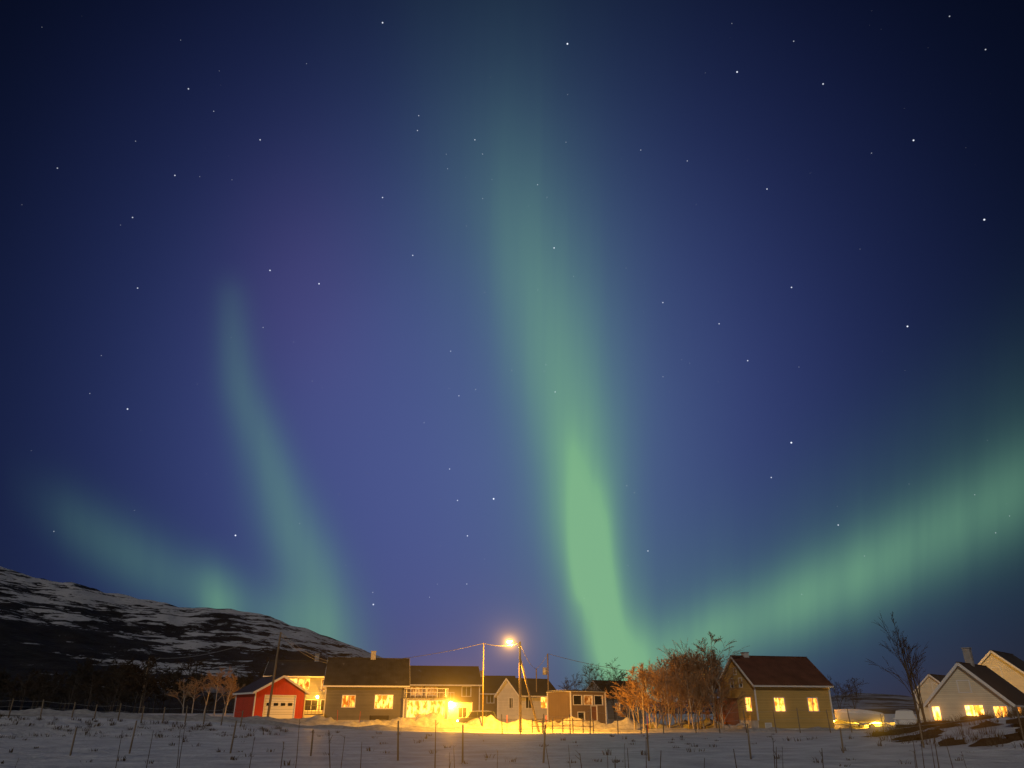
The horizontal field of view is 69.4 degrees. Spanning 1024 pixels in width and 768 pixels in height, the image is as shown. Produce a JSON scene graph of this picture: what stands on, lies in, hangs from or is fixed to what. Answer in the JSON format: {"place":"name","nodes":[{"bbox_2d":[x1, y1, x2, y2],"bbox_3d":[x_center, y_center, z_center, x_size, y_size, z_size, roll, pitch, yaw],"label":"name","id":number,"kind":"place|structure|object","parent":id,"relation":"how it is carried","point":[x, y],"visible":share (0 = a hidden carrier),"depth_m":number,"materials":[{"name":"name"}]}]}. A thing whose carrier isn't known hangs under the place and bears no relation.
{"place":"outdoors","nodes":[
{"label":"outdoors","id":0,"kind":"place"},
{"bbox_2d":[0,566,381,713],"bbox_3d":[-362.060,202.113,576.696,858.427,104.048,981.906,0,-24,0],"label":"mountain","id":1,"kind":"structure","parent":0,"point":[51,626],"depth_m":373.61,"materials":[{"name":"black stone"}]},
{"bbox_2d":[88,714,725,729],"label":"road","id":2,"kind":"structure","parent":0,"point":[239,720],"depth_m":70.71,"materials":[{"name":"white snow"}]},
{"bbox_2d":[0,713,1023,767],"bbox_3d":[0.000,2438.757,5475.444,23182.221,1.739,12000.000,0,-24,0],"label":"ground snow","id":3,"kind":"structure","parent":0,"point":[524,749],"depth_m":36.27,"materials":[{"name":"white snow"}]},
{"bbox_2d":[0,655,268,713],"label":"trees","id":4,"kind":"object","parent":3,"relation":"on","point":[125,675],"visible":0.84,"depth_m":121.65,"materials":[{"name":"brown plant"}]},
{"bbox_2d":[138,658,149,712],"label":"pole","id":5,"kind":"object","parent":3,"relation":"on","point":[143,690],"visible":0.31,"depth_m":119.74,"materials":[{"name":"brown wood"}]},
{"bbox_2d":[166,667,245,715],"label":"bare trees","id":6,"kind":"object","parent":3,"relation":"on","point":[231,685],"visible":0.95,"depth_m":96.86,"materials":[{"name":"brown plant"}]},
{"bbox_2d":[232,675,309,718],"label":"red garage","id":7,"kind":"structure","parent":3,"relation":"on","point":[288,698],"depth_m":82.38,"materials":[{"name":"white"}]},
{"bbox_2d":[267,632,281,716],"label":"utility pole","id":8,"kind":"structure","parent":3,"relation":"on","point":[271,693],"depth_m":78.97,"materials":[{"name":"brown wood"}]},
{"bbox_2d":[263,654,326,717],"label":"house","id":9,"kind":"structure","parent":3,"relation":"on","point":[308,675],"depth_m":101.80,"materials":[{"name":"yellow"}]},
{"bbox_2d":[304,705,323,714],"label":"railing","id":10,"kind":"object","parent":3,"relation":"on","point":[311,709],"depth_m":98.12,"materials":[{"name":"brown"}]},
{"bbox_2d":[323,651,409,722],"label":"grey house","id":11,"kind":"structure","parent":3,"relation":"on","point":[373,685],"depth_m":88.01,"materials":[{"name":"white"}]},
{"bbox_2d":[369,715,388,719],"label":"dark bench","id":12,"kind":"object","parent":3,"relation":"on","point":[379,717],"visible":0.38,"depth_m":85.41,"materials":[{"name":"wood"}]},
{"bbox_2d":[403,688,448,718],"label":"sunroom","id":13,"kind":"structure","parent":3,"relation":"on","point":[413,707],"depth_m":87.86,"materials":[{"name":"yellow"}]},
{"bbox_2d":[410,692,453,700],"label":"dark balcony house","id":14,"kind":"structure","parent":3,"relation":"on","point":[439,695],"depth_m":102.82,"materials":[{"name":"brown wood"}]},
{"bbox_2d":[407,665,481,711],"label":"dark house","id":15,"kind":"structure","parent":3,"relation":"on","point":[463,683],"depth_m":105.23,"materials":[{"name":"brown wood"}]},
{"bbox_2d":[0,708,909,731],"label":"snowbank","id":16,"kind":"object","parent":3,"relation":"on","point":[420,722],"visible":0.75,"depth_m":72.38,"materials":[{"name":"white snow"}]},
{"bbox_2d":[448,701,472,721],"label":"white annex","id":17,"kind":"object","parent":3,"relation":"on","point":[459,709],"visible":0.56,"depth_m":91.15,"materials":[{"name":"white"}]},
{"bbox_2d":[457,710,496,723],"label":"suv","id":18,"kind":"object","parent":3,"relation":"on","point":[469,717],"visible":0.46,"depth_m":86.41,"materials":[{"name":"brown paint"}]},
{"bbox_2d":[482,643,483,726],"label":"metal pole","id":19,"kind":"object","parent":3,"relation":"on","point":[483,685],"visible":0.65,"depth_m":75.91,"materials":[{"name":"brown metal"}]},
{"bbox_2d":[480,670,515,719],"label":"house","id":20,"kind":"structure","parent":3,"relation":"on","point":[492,684],"depth_m":124.22,"materials":[{"name":"white"}]},
{"bbox_2d":[0,704,1023,767],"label":"field plants","id":21,"kind":"object","parent":3,"relation":"on","point":[934,731],"visible":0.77,"depth_m":36.90,"materials":[{"name":"brown plant"}]},
{"bbox_2d":[2,699,1023,762],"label":"fences","id":22,"kind":"object","parent":3,"relation":"on","point":[562,725],"visible":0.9,"depth_m":60.37,"materials":[{"name":"brown wood"}]},
{"bbox_2d":[506,639,539,731],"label":"street lamp","id":23,"kind":"object","parent":3,"relation":"on","point":[520,696],"visible":0.92,"depth_m":69.31,"materials":[{"name":"brown wood"}]},
{"bbox_2d":[494,678,555,722],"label":"white house","id":24,"kind":"structure","parent":3,"relation":"on","point":[506,695],"depth_m":99.36,"materials":[{"name":"white"}]},
{"bbox_2d":[543,654,548,690],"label":"pole","id":25,"kind":"object","parent":3,"relation":"on","point":[545,670],"visible":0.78,"depth_m":98.73,"materials":[{"name":"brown wood"}]},
{"bbox_2d":[179,632,636,671],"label":"power lines","id":26,"kind":"object","parent":25,"relation":"attached to","point":[400,658],"visible":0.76,"depth_m":87.58,"materials":[{"name":"grey metal"}]},
{"bbox_2d":[546,690,606,723],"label":"house","id":27,"kind":"structure","parent":3,"relation":"on","point":[563,704],"depth_m":92.04,"materials":[{"name":"brown wood"}]},
{"bbox_2d":[587,680,646,722],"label":"house","id":28,"kind":"structure","parent":3,"relation":"on","point":[610,713],"depth_m":134.58,"materials":[{"name":"brown wood"}]},
{"bbox_2d":[601,631,750,729],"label":"bare trees","id":29,"kind":"object","parent":3,"relation":"on","point":[684,678],"visible":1,"depth_m":76.56,"materials":[{"name":"brown plant"}]},
{"bbox_2d":[558,658,865,720],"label":"bare trees","id":30,"kind":"object","parent":3,"relation":"on","point":[624,674],"visible":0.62,"depth_m":125.93,"materials":[{"name":"brown plant"}]},
{"bbox_2d":[714,652,834,729],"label":"ochre house","id":31,"kind":"structure","parent":3,"relation":"on","point":[785,685],"depth_m":78.98,"materials":[{"name":"brown"}]},
{"bbox_2d":[834,709,884,727],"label":"boat on trailer","id":32,"kind":"object","parent":3,"relation":"on","point":[859,716],"visible":0.84,"depth_m":79.60,"materials":[{"name":"grey"}]},
{"bbox_2d":[866,612,926,722],"bbox_3d":[33.977,24.266,62.264,6.293,9.932,5.785,9,-26,-19],"label":"tall tree","id":33,"kind":"object","parent":3,"relation":"on","point":[911,675],"visible":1,"depth_m":62.06,"materials":[{"name":"brown plant"}]},
{"bbox_2d":[893,709,917,726],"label":"vehicle","id":34,"kind":"object","parent":3,"relation":"on","point":[903,716],"visible":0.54,"depth_m":71.69,"materials":[{"name":"white paint"}]},
{"bbox_2d":[911,674,945,722],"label":"cream house","id":35,"kind":"structure","parent":3,"relation":"on","point":[929,683],"depth_m":118.05,"materials":[{"name":"white"}]},
{"bbox_2d":[923,647,1023,721],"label":"cream house","id":36,"kind":"structure","parent":3,"relation":"on","point":[968,685],"depth_m":65.67,"materials":[{"name":"white"}]},
{"bbox_2d":[978,650,1023,692],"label":"cream house","id":37,"kind":"structure","parent":3,"relation":"on","point":[1009,667],"depth_m":87.38,"materials":[{"name":"white"}]},
{"bbox_2d":[0,0,1023,701],"label":"sky","id":38,"kind":"structure","parent":0,"point":[594,332],"materials":[{"name":"blue"}]},
{"bbox_2d":[647,693,917,713],"bbox_3d":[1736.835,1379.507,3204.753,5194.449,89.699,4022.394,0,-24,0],"label":"mountain ridge","id":39,"kind":"structure","parent":0,"point":[887,704],"depth_m":2536.05,"materials":[{"name":"grey snow"}]}
]}

